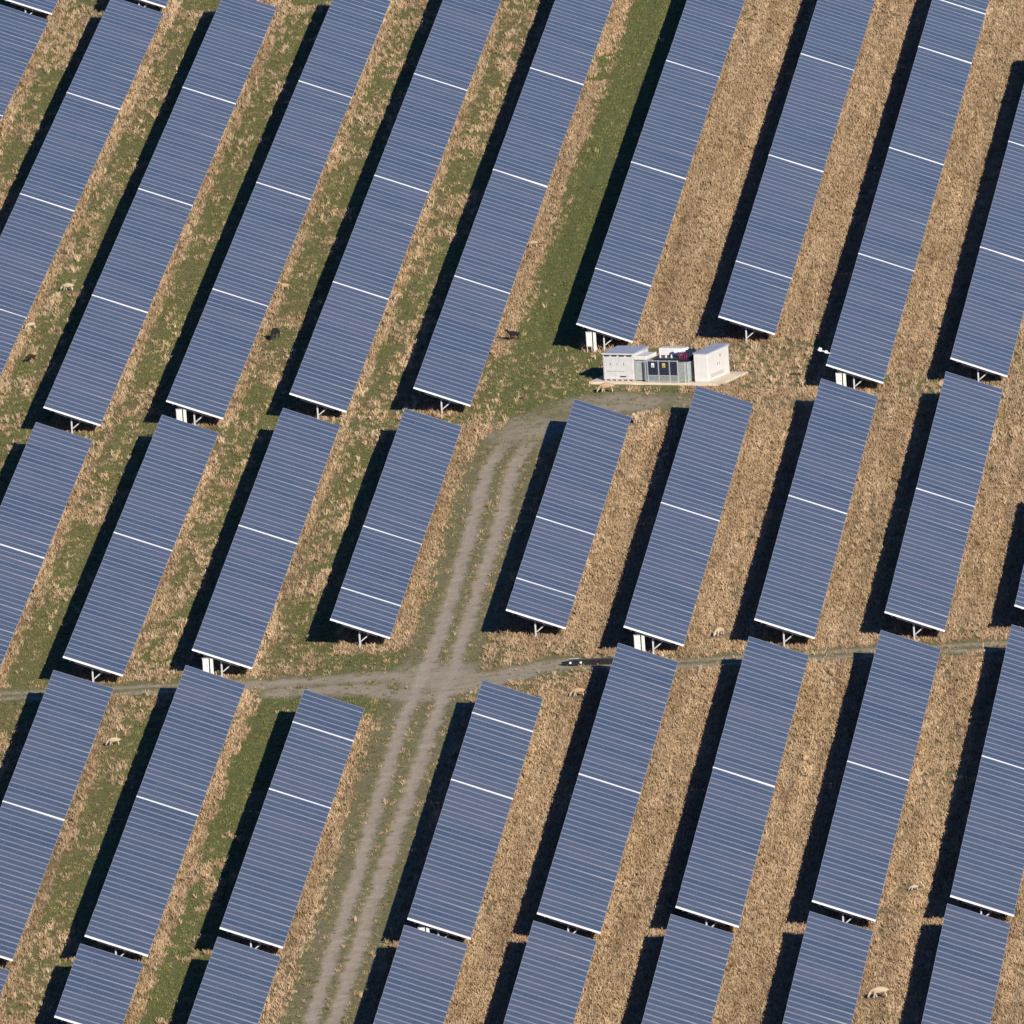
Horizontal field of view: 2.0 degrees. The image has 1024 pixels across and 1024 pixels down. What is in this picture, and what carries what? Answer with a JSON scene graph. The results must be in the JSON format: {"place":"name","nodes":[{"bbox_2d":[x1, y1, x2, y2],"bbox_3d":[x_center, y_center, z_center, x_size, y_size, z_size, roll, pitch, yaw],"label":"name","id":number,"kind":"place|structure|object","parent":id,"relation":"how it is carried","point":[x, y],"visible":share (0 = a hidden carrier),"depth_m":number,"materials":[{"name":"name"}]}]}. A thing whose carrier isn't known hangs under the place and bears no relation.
{"place":"outdoors","nodes":[
{"label":"outdoors","id":0,"kind":"place"},
{"bbox_2d":[0,0,1023,1023],"bbox_3d":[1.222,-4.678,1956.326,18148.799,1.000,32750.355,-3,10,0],"label":"ground","id":1,"kind":"structure","parent":0,"point":[441,684],"depth_m":1918.40,"materials":[{"name":"plant"}]},
{"bbox_2d":[0,968,9,995],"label":"solar table","id":2,"kind":"object","parent":1,"relation":"on","point":[4,973],"visible":1,"depth_m":1766.59,"materials":[{"name":"glass"}]},
{"bbox_2d":[0,310,25,375],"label":"solar table","id":3,"kind":"object","parent":1,"relation":"on","point":[11,324],"visible":1,"depth_m":2007.23,"materials":[{"name":"glass"}]},
{"bbox_2d":[0,545,43,666],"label":"solar table","id":4,"kind":"object","parent":1,"relation":"on","point":[19,571],"visible":1,"depth_m":1903.33,"materials":[{"name":"glass"}]},
{"bbox_2d":[0,4,48,116],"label":"solar table","id":5,"kind":"object","parent":1,"relation":"on","point":[21,32],"visible":1,"depth_m":2139.09,"materials":[{"name":"glass"}]},
{"bbox_2d":[5,0,57,14],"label":"solar table","id":6,"kind":"object","parent":1,"relation":"on","point":[47,6],"visible":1,"depth_m":2157.84,"materials":[{"name":"glass"}]},
{"bbox_2d":[0,802,63,960],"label":"solar table","id":7,"kind":"object","parent":1,"relation":"on","point":[28,839],"visible":1,"depth_m":1802.01,"materials":[{"name":"glass"}]},
{"bbox_2d":[0,194,73,317],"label":"solar table","id":8,"kind":"object","parent":1,"relation":"on","point":[33,232],"visible":1,"depth_m":2040.89,"materials":[{"name":"glass"}]},
{"bbox_2d":[0,422,92,558],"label":"solar table","id":9,"kind":"object","parent":1,"relation":"on","point":[41,485],"visible":1,"depth_m":1938.77,"materials":[{"name":"glass"}]},
{"bbox_2d":[2,670,113,820],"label":"solar table","id":10,"kind":"object","parent":1,"relation":"on","point":[51,763],"visible":1,"depth_m":1841.02,"materials":[{"name":"glass"}]},
{"bbox_2d":[20,93,119,210],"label":"solar table","id":11,"kind":"object","parent":1,"relation":"on","point":[69,153],"visible":1,"depth_m":2083.36,"materials":[{"name":"glass"}]},
{"bbox_2d":[43,295,146,433],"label":"solar table","id":12,"kind":"object","parent":1,"relation":"on","point":[88,377],"visible":1,"depth_m":1989.62,"materials":[{"name":"glass"}]},
{"bbox_2d":[54,943,143,1023],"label":"solar table","id":13,"kind":"object","parent":1,"relation":"on","point":[100,986],"visible":1,"depth_m":1757.54,"materials":[{"name":"glass"}]},
{"bbox_2d":[66,0,163,109],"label":"solar table","id":14,"kind":"object","parent":1,"relation":"on","point":[110,63],"visible":1,"depth_m":2129.47,"materials":[{"name":"glass"}]},
{"bbox_2d":[63,533,171,681],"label":"solar table","id":15,"kind":"object","parent":1,"relation":"on","point":[114,611],"visible":1,"depth_m":1891.31,"materials":[{"name":"glass"}]},
{"bbox_2d":[84,797,197,956],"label":"solar table","id":16,"kind":"object","parent":1,"relation":"on","point":[128,912],"visible":1,"depth_m":1793.36,"materials":[{"name":"glass"}]},
{"bbox_2d":[92,189,191,313],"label":"solar table","id":17,"kind":"object","parent":1,"relation":"on","point":[139,257],"visible":1,"depth_m":2036.18,"materials":[{"name":"glass"}]},
{"bbox_2d":[136,0,167,7],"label":"solar table","id":18,"kind":"object","parent":1,"relation":"on","point":[161,3],"visible":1,"depth_m":2156.73,"materials":[{"name":"metal"}]},
{"bbox_2d":[114,415,218,550],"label":"solar table","id":19,"kind":"object","parent":1,"relation":"on","point":[164,487],"visible":1,"depth_m":1937.92,"materials":[{"name":"glass"}]},
{"bbox_2d":[138,88,235,206],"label":"solar table","id":20,"kind":"object","parent":1,"relation":"on","point":[186,149],"visible":1,"depth_m":2082.36,"materials":[{"name":"glass"}]},
{"bbox_2d":[136,665,245,815],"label":"solar table","id":21,"kind":"object","parent":1,"relation":"on","point":[181,767],"visible":1,"depth_m":1839.84,"materials":[{"name":"glass"}]},
{"bbox_2d":[202,657,208,672],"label":"inverter cabinet","id":22,"kind":"object","parent":1,"relation":"on","point":[205,661],"visible":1,"depth_m":1869.46,"materials":[{"name":"white metal"}]},
{"bbox_2d":[166,289,267,424],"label":"solar table","id":23,"kind":"object","parent":1,"relation":"on","point":[215,357],"visible":1,"depth_m":1989.14,"materials":[{"name":"glass"}]},
{"bbox_2d":[182,0,276,103],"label":"solar table","id":24,"kind":"object","parent":1,"relation":"on","point":[220,69],"visible":1,"depth_m":2128.01,"materials":[{"name":"glass"}]},
{"bbox_2d":[187,937,280,1023],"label":"solar table","id":25,"kind":"object","parent":1,"relation":"on","point":[236,983],"visible":1,"depth_m":1755.92,"materials":[{"name":"glass"}]},
{"bbox_2d":[192,526,296,676],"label":"solar table","id":26,"kind":"object","parent":1,"relation":"on","point":[238,614],"visible":1,"depth_m":1891.14,"materials":[{"name":"glass"}]},
{"bbox_2d":[213,183,310,305],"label":"solar table","id":27,"kind":"object","parent":1,"relation":"on","point":[255,260],"visible":1,"depth_m":2035.77,"materials":[{"name":"glass"}]},
{"bbox_2d":[220,789,329,948],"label":"solar table","id":28,"kind":"object","parent":1,"relation":"on","point":[273,875],"visible":1,"depth_m":1793.21,"materials":[{"name":"glass"}]},
{"bbox_2d":[239,408,339,543],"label":"solar table","id":29,"kind":"object","parent":1,"relation":"on","point":[285,486],"visible":1,"depth_m":1937.75,"materials":[{"name":"glass"}]},
{"bbox_2d":[256,81,351,199],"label":"solar table","id":30,"kind":"object","parent":1,"relation":"on","point":[303,142],"visible":1,"depth_m":2081.90,"materials":[{"name":"glass"}]},
{"bbox_2d":[269,722,352,808],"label":"solar table","id":31,"kind":"object","parent":1,"relation":"on","point":[311,765],"visible":1,"depth_m":1828.65,"materials":[{"name":"glass"}]},
{"bbox_2d":[292,689,364,741],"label":"solar table","id":32,"kind":"object","parent":1,"relation":"on","point":[328,715],"visible":1,"depth_m":1846.09,"materials":[{"name":"glass"}]},
{"bbox_2d":[290,282,387,418],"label":"solar table","id":33,"kind":"object","parent":1,"relation":"on","point":[337,351],"visible":1,"depth_m":1989.11,"materials":[{"name":"glass"}]},
{"bbox_2d":[299,0,390,97],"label":"solar table","id":34,"kind":"object","parent":1,"relation":"on","point":[342,47],"visible":1,"depth_m":2126.40,"materials":[{"name":"glass"}]},
{"bbox_2d":[330,588,400,647],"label":"solar table","id":35,"kind":"object","parent":1,"relation":"on","point":[359,612],"visible":1,"depth_m":1882.52,"materials":[{"name":"glass"}]},
{"bbox_2d":[333,176,427,299],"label":"solar table","id":36,"kind":"object","parent":1,"relation":"on","point":[371,262],"visible":1,"depth_m":2035.71,"materials":[{"name":"glass"}]},
{"bbox_2d":[341,526,420,605],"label":"solar table","id":37,"kind":"object","parent":1,"relation":"on","point":[381,566],"visible":1,"depth_m":1900.28,"materials":[{"name":"glass"}]},
{"bbox_2d":[363,408,461,545],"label":"solar table","id":38,"kind":"object","parent":1,"relation":"on","point":[406,494],"visible":1,"depth_m":1934.63,"materials":[{"name":"glass"}]},
{"bbox_2d":[373,925,467,1023],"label":"solar table","id":39,"kind":"object","parent":1,"relation":"on","point":[421,981],"visible":1,"depth_m":1754.33,"materials":[{"name":"glass"}]},
{"bbox_2d":[374,74,466,193],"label":"solar table","id":40,"kind":"object","parent":1,"relation":"on","point":[418,139],"visible":1,"depth_m":2081.85,"materials":[{"name":"glass"}]},
{"bbox_2d":[414,0,500,90],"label":"solar table","id":41,"kind":"object","parent":1,"relation":"on","point":[455,43],"visible":1,"depth_m":2124.62,"materials":[{"name":"glass"}]},
{"bbox_2d":[407,780,512,939],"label":"solar table","id":42,"kind":"object","parent":1,"relation":"on","point":[456,872],"visible":1,"depth_m":1792.71,"materials":[{"name":"glass"}]},
{"bbox_2d":[413,276,509,412],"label":"solar table","id":43,"kind":"object","parent":1,"relation":"on","point":[460,345],"visible":1,"depth_m":1988.44,"materials":[{"name":"glass"}]},
{"bbox_2d":[451,713,532,798],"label":"solar table","id":44,"kind":"object","parent":1,"relation":"on","point":[492,756],"visible":1,"depth_m":1828.02,"materials":[{"name":"glass"}]},
{"bbox_2d":[454,170,546,293],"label":"solar table","id":45,"kind":"object","parent":1,"relation":"on","point":[500,234],"visible":1,"depth_m":2035.06,"materials":[{"name":"glass"}]},
{"bbox_2d":[472,680,542,731],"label":"solar table","id":46,"kind":"object","parent":1,"relation":"on","point":[509,706],"visible":1,"depth_m":1845.54,"materials":[{"name":"glass"}]},
{"bbox_2d":[0,0,1023,1023],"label":"dry grass","id":47,"kind":"structure","parent":1,"relation":"on","point":[786,51],"depth_m":1903.70,"materials":[{"name":"beige plant"}]},
{"bbox_2d":[0,0,1023,1023],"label":"green grass","id":48,"kind":"structure","parent":1,"relation":"on","point":[345,234],"depth_m":1975.33,"materials":[{"name":"green plant"}]},
{"bbox_2d":[493,68,582,186],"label":"solar table","id":49,"kind":"object","parent":1,"relation":"on","point":[530,149],"visible":1,"depth_m":2081.19,"materials":[{"name":"glass"}]},
{"bbox_2d":[506,578,575,636],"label":"solar table","id":50,"kind":"object","parent":1,"relation":"on","point":[535,603],"visible":1,"depth_m":1882.15,"materials":[{"name":"glass"}]},
{"bbox_2d":[503,921,595,1023],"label":"solar table","id":51,"kind":"object","parent":1,"relation":"on","point":[552,976],"visible":1,"depth_m":1752.66,"materials":[{"name":"glass"}]},
{"bbox_2d":[516,517,594,597],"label":"solar table","id":52,"kind":"object","parent":1,"relation":"on","point":[556,555],"visible":1,"depth_m":1899.96,"materials":[{"name":"glass"}]},
{"bbox_2d":[530,0,612,84],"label":"solar table","id":53,"kind":"object","parent":1,"relation":"on","point":[569,40],"visible":1,"depth_m":2122.60,"materials":[{"name":"glass"}]},
{"bbox_2d":[536,399,631,534],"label":"solar table","id":54,"kind":"object","parent":1,"relation":"on","point":[577,488],"visible":1,"depth_m":1934.27,"materials":[{"name":"glass"}]},
{"bbox_2d":[561,657,613,665],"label":"feed trough","id":55,"kind":"object","parent":1,"relation":"on","point":[578,661],"visible":1,"depth_m":1866.73,"materials":[{"name":"black plastic"}]},
{"bbox_2d":[537,774,639,933],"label":"solar table","id":56,"kind":"object","parent":1,"relation":"on","point":[582,875],"visible":1,"depth_m":1791.98,"materials":[{"name":"glass"}]},
{"bbox_2d":[585,331,591,351],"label":"inverter cabinet","id":57,"kind":"object","parent":1,"relation":"on","point":[588,338],"visible":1,"depth_m":1989.39,"materials":[{"name":"grey metal"}]},
{"bbox_2d":[576,268,650,350],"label":"solar table","id":58,"kind":"object","parent":1,"relation":"on","point":[613,306],"visible":1,"depth_m":1999.87,"materials":[{"name":"glass"}]},
{"bbox_2d":[578,643,677,793],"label":"solar table","id":59,"kind":"object","parent":1,"relation":"on","point":[625,728],"visible":1,"depth_m":1838.52,"materials":[{"name":"glass"}]},
{"bbox_2d":[633,634,640,649],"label":"inverter cabinet","id":60,"kind":"object","parent":1,"relation":"on","point":[637,644],"visible":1,"depth_m":1868.44,"materials":[{"name":"white metal"}]},
{"bbox_2d":[595,162,685,285],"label":"solar table","id":61,"kind":"object","parent":1,"relation":"on","point":[639,227],"visible":1,"depth_m":2034.67,"materials":[{"name":"glass"}]},
{"bbox_2d":[589,371,747,385],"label":"concrete pad","id":62,"kind":"object","parent":1,"relation":"on","point":[730,376],"visible":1,"depth_m":1974.79,"materials":[{"name":"beige concrete"}]},
{"bbox_2d":[601,345,648,380],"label":"switchgear kiosk","id":63,"kind":"object","parent":62,"relation":"on","point":[618,362],"visible":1,"depth_m":1975.88,"materials":[{"name":"white paint"}]},
{"bbox_2d":[603,357,618,378],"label":"door","id":64,"kind":"structure","parent":63,"relation":"in","point":[610,363],"depth_m":1975.99,"materials":[{"name":"white paint"}]},
{"bbox_2d":[618,357,633,378],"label":"door","id":65,"kind":"structure","parent":63,"relation":"in","point":[625,363],"depth_m":1975.51,"materials":[{"name":"white paint"}]},
{"bbox_2d":[634,352,656,380],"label":"cooling unit","id":66,"kind":"object","parent":62,"relation":"on","point":[640,358],"visible":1,"depth_m":1975.28,"materials":[{"name":"white metal"}]},
{"bbox_2d":[644,360,694,382],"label":"safety fence","id":67,"kind":"object","parent":62,"relation":"on","point":[662,370],"visible":1,"depth_m":1974.07,"materials":[{"name":"white metal"}]},
{"bbox_2d":[651,346,695,378],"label":"transformer","id":68,"kind":"object","parent":62,"relation":"on","point":[676,353],"visible":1,"depth_m":1974.95,"materials":[{"name":"metal"}]},
{"bbox_2d":[692,343,729,381],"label":"control kiosk","id":69,"kind":"object","parent":62,"relation":"on","point":[711,362],"visible":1,"depth_m":1973.80,"materials":[{"name":"beige paint"}]},
{"bbox_2d":[707,351,718,379],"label":"door","id":70,"kind":"structure","parent":69,"relation":"in","point":[713,367],"depth_m":1973.58,"materials":[{"name":"beige paint"}]},
{"bbox_2d":[718,346,728,375],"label":"door","id":71,"kind":"structure","parent":69,"relation":"in","point":[723,361],"depth_m":1975.51,"materials":[{"name":"beige paint"}]},
{"bbox_2d":[624,503,718,653],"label":"solar table","id":72,"kind":"object","parent":1,"relation":"on","point":[669,583],"visible":1,"depth_m":1890.09,"materials":[{"name":"glass"}]},
{"bbox_2d":[631,61,718,178],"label":"solar table","id":73,"kind":"object","parent":1,"relation":"on","point":[675,121],"visible":1,"depth_m":2080.83,"materials":[{"name":"glass"}]},
{"bbox_2d":[641,914,733,1023],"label":"solar table","id":74,"kind":"object","parent":1,"relation":"on","point":[689,974],"visible":1,"depth_m":1751.20,"materials":[{"name":"glass"}]},
{"bbox_2d":[666,0,744,77],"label":"solar table","id":75,"kind":"object","parent":1,"relation":"on","point":[704,34],"visible":1,"depth_m":2120.53,"materials":[{"name":"glass"}]},
{"bbox_2d":[661,385,753,521],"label":"solar table","id":76,"kind":"object","parent":1,"relation":"on","point":[706,456],"visible":1,"depth_m":1936.72,"materials":[{"name":"glass"}]},
{"bbox_2d":[675,768,774,927],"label":"solar table","id":77,"kind":"object","parent":1,"relation":"on","point":[716,881],"visible":1,"depth_m":1791.55,"materials":[{"name":"glass"}]},
{"bbox_2d":[718,261,790,341],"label":"solar table","id":78,"kind":"object","parent":1,"relation":"on","point":[754,299],"visible":1,"depth_m":1999.35,"materials":[{"name":"glass"}]},
{"bbox_2d":[713,636,808,786],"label":"solar table","id":79,"kind":"object","parent":1,"relation":"on","point":[755,733],"visible":1,"depth_m":1838.02,"materials":[{"name":"glass"}]},
{"bbox_2d":[736,155,822,278],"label":"solar table","id":80,"kind":"object","parent":1,"relation":"on","point":[777,225],"visible":1,"depth_m":2034.20,"materials":[{"name":"glass"}]},
{"bbox_2d":[754,496,846,646],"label":"solar table","id":81,"kind":"object","parent":1,"relation":"on","point":[796,584],"visible":1,"depth_m":1889.88,"materials":[{"name":"glass"}]},
{"bbox_2d":[769,54,853,171],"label":"solar table","id":82,"kind":"object","parent":1,"relation":"on","point":[810,116],"visible":1,"depth_m":2080.26,"materials":[{"name":"glass"}]},
{"bbox_2d":[782,911,872,1023],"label":"solar table","id":83,"kind":"object","parent":1,"relation":"on","point":[829,971],"visible":1,"depth_m":1749.20,"materials":[{"name":"glass"}]},
{"bbox_2d":[788,378,877,513],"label":"solar table","id":84,"kind":"object","parent":1,"relation":"on","point":[832,449],"visible":1,"depth_m":1936.47,"materials":[{"name":"glass"}]},
{"bbox_2d":[801,0,874,69],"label":"solar table","id":85,"kind":"object","parent":1,"relation":"on","point":[836,32],"visible":1,"depth_m":2118.33,"materials":[{"name":"glass"}]},
{"bbox_2d":[812,762,908,922],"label":"solar table","id":86,"kind":"object","parent":1,"relation":"on","point":[859,846],"visible":1,"depth_m":1790.86,"materials":[{"name":"glass"}]},
{"bbox_2d":[818,254,913,388],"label":"solar table","id":87,"kind":"object","parent":1,"relation":"on","point":[869,321],"visible":1,"depth_m":1987.46,"materials":[{"name":"glass"}]},
{"bbox_2d":[867,986,888,997],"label":"sheep","id":88,"kind":"object","parent":1,"relation":"on","point":[878,989],"visible":1,"depth_m":1747.37},
{"bbox_2d":[847,630,940,780],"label":"solar table","id":89,"kind":"object","parent":1,"relation":"on","point":[887,733],"visible":1,"depth_m":1837.42,"materials":[{"name":"glass"}]},
{"bbox_2d":[858,148,942,270],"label":"solar table","id":90,"kind":"object","parent":1,"relation":"on","point":[896,226],"visible":1,"depth_m":2034.22,"materials":[{"name":"glass"}]},
{"bbox_2d":[884,489,973,637],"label":"solar table","id":91,"kind":"object","parent":1,"relation":"on","point":[923,585],"visible":1,"depth_m":1889.59,"materials":[{"name":"glass"}]},
{"bbox_2d":[889,47,971,165],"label":"solar table","id":92,"kind":"object","parent":1,"relation":"on","point":[929,109],"visible":1,"depth_m":2080.32,"materials":[{"name":"glass"}]},
{"bbox_2d":[918,0,984,63],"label":"solar table","id":93,"kind":"object","parent":1,"relation":"on","point":[951,30],"visible":1,"depth_m":2115.26,"materials":[{"name":"glass"}]},
{"bbox_2d":[916,371,1002,507],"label":"solar table","id":94,"kind":"object","parent":1,"relation":"on","point":[957,448],"visible":1,"depth_m":1936.22,"materials":[{"name":"glass"}]},
{"bbox_2d":[942,0,988,13],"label":"solar table","id":95,"kind":"object","parent":1,"relation":"on","point":[980,6],"visible":1,"depth_m":2128.92,"materials":[{"name":"glass"}]},
{"bbox_2d":[921,903,1010,1023],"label":"solar table","id":96,"kind":"object","parent":1,"relation":"on","point":[966,972],"visible":1,"depth_m":1748.04,"materials":[{"name":"glass"}]},
{"bbox_2d":[950,756,1023,916],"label":"solar table","id":97,"kind":"object","parent":1,"relation":"on","point":[989,871],"visible":1,"depth_m":1787.75,"materials":[{"name":"glass"}]},
{"bbox_2d":[950,247,1023,381],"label":"solar table","id":98,"kind":"object","parent":1,"relation":"on","point":[989,326],"visible":1,"depth_m":1986.15,"materials":[{"name":"glass"}]},
{"bbox_2d":[980,142,1023,260],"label":"solar table","id":99,"kind":"object","parent":1,"relation":"on","point":[1003,234],"visible":1,"depth_m":2028.68,"materials":[{"name":"glass"}]},
{"bbox_2d":[982,625,1023,768],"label":"solar table","id":100,"kind":"object","parent":1,"relation":"on","point":[1004,741],"visible":1,"depth_m":1830.78,"materials":[{"name":"glass"}]},
{"bbox_2d":[1008,86,1023,145],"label":"solar table","id":101,"kind":"object","parent":1,"relation":"on","point":[1016,134],"visible":1,"depth_m":2064.83,"materials":[{"name":"glass"}]},
{"bbox_2d":[1014,566,1023,609],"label":"solar table","id":102,"kind":"object","parent":1,"relation":"on","point":[1019,602],"visible":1,"depth_m":1871.01,"materials":[{"name":"glass"}]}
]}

